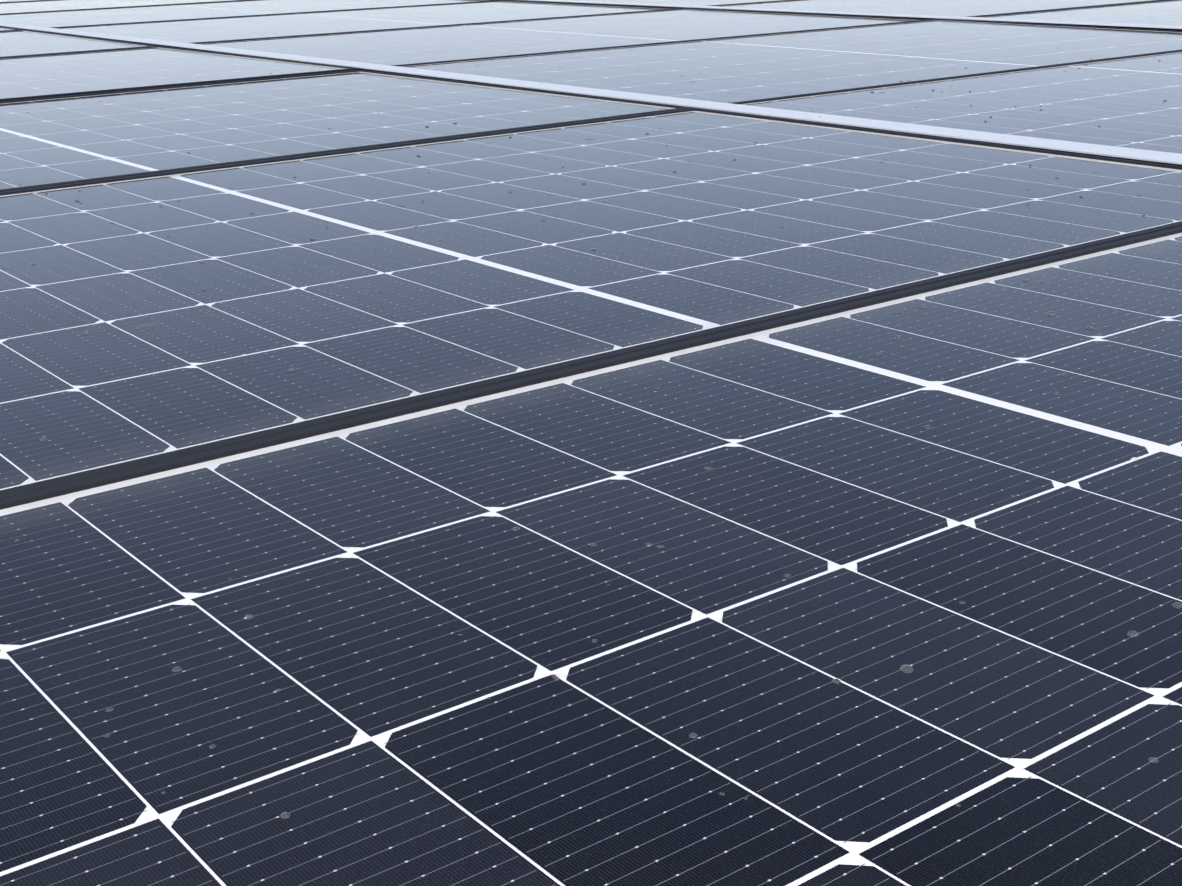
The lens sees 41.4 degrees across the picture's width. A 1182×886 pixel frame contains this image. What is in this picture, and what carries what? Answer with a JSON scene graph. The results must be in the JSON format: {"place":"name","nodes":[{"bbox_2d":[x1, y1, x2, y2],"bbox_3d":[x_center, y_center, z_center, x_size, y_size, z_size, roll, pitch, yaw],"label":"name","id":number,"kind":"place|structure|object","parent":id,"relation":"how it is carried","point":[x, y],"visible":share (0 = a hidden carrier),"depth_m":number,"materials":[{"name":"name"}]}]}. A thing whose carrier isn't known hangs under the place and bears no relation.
{"place":"outdoors","nodes":[
{"label":"outdoors","id":0,"kind":"place"},
{"bbox_2d":[14,23,1181,818],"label":"dirt specks","id":1,"kind":"object","parent":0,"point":[694,735],"visible":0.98,"depth_m":0.87,"materials":[{"name":"grey soil"}]},
{"label":"roof","id":2,"kind":"structure","parent":0,"visible":0},
{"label":"mounting rails","id":3,"kind":"object","parent":2,"relation":"on","visible":0},
{"bbox_2d":[0,26,21,30],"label":"solar panel","id":4,"kind":"object","parent":3,"relation":"on","point":[4,28],"visible":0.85,"depth_m":5.38,"materials":[{"name":"blue glass"}]},
{"bbox_2d":[0,0,34,1],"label":"solar panel","id":5,"kind":"object","parent":3,"relation":"on","point":[14,0],"visible":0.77,"depth_m":7.61,"materials":[{"name":"blue glass"}]},
{"bbox_2d":[0,29,157,56],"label":"solar panel","id":6,"kind":"object","parent":3,"relation":"on","point":[23,42],"visible":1,"depth_m":4.63,"materials":[{"name":"blue glass"}]},
{"bbox_2d":[0,0,233,13],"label":"solar panel","id":7,"kind":"object","parent":3,"relation":"on","point":[30,6],"visible":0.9,"depth_m":7.01,"materials":[{"name":"blue glass"}]},
{"bbox_2d":[0,46,360,100],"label":"solar panel","id":8,"kind":"object","parent":3,"relation":"on","point":[56,74],"visible":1,"depth_m":3.68,"materials":[{"name":"blue glass"}]},
{"bbox_2d":[0,0,492,30],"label":"solar panel","id":9,"kind":"object","parent":3,"relation":"on","point":[92,16],"visible":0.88,"depth_m":6.27,"materials":[{"name":"blue glass"}]},
{"bbox_2d":[0,70,691,191],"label":"solar panel","id":10,"kind":"object","parent":3,"relation":"on","point":[52,141],"visible":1,"depth_m":2.69,"materials":[{"name":"blue glass"}]},
{"bbox_2d":[43,0,675,47],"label":"solar panel","id":11,"kind":"object","parent":3,"relation":"on","point":[196,30],"visible":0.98,"depth_m":5.40,"materials":[{"name":"glass"}]},
{"bbox_2d":[176,8,928,71],"bbox_3d":[-0.076,-1.184,4.565,1.903,0.031,1.151,-15,23,-35],"label":"solar panel","id":12,"kind":"object","parent":3,"relation":"on","point":[398,46],"visible":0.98,"depth_m":4.51,"materials":[{"name":"glass"}]},
{"bbox_2d":[0,226,1181,885],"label":"solar panel","id":13,"kind":"object","parent":3,"relation":"on","point":[1026,714],"visible":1,"depth_m":0.75,"materials":[{"name":"blue glass"}]},
{"bbox_2d":[0,108,1181,497],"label":"solar panel","id":14,"kind":"object","parent":3,"relation":"on","point":[472,268],"visible":1,"depth_m":1.57,"materials":[{"name":"blue glass"}]},
{"bbox_2d":[0,0,1181,164],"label":"aluminium cover strips","id":15,"kind":"object","parent":3,"relation":"on","point":[1115,151],"visible":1,"depth_m":2.88,"materials":[{"name":"silver metal"}]},
{"bbox_2d":[513,0,778,7],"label":"solar panel","id":16,"kind":"object","parent":3,"relation":"on","point":[698,2],"visible":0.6,"depth_m":5.97,"materials":[{"name":"glass"}]},
{"bbox_2d":[381,19,1181,109],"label":"solar panel","id":17,"kind":"object","parent":3,"relation":"on","point":[730,69],"visible":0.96,"depth_m":3.58,"materials":[{"name":"glass"}]},
{"bbox_2d":[699,0,1158,18],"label":"solar panel","id":18,"kind":"object","parent":3,"relation":"on","point":[965,8],"visible":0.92,"depth_m":5.33,"materials":[{"name":"glass"}]},
{"bbox_2d":[716,49,1181,165],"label":"solar panel","id":19,"kind":"object","parent":3,"relation":"on","point":[1120,101],"visible":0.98,"depth_m":2.68,"materials":[{"name":"glass"}]},
{"bbox_2d":[953,0,1181,30],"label":"solar panel","id":20,"kind":"object","parent":3,"relation":"on","point":[1164,12],"visible":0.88,"depth_m":4.73,"materials":[{"name":"blue glass"}]}
]}

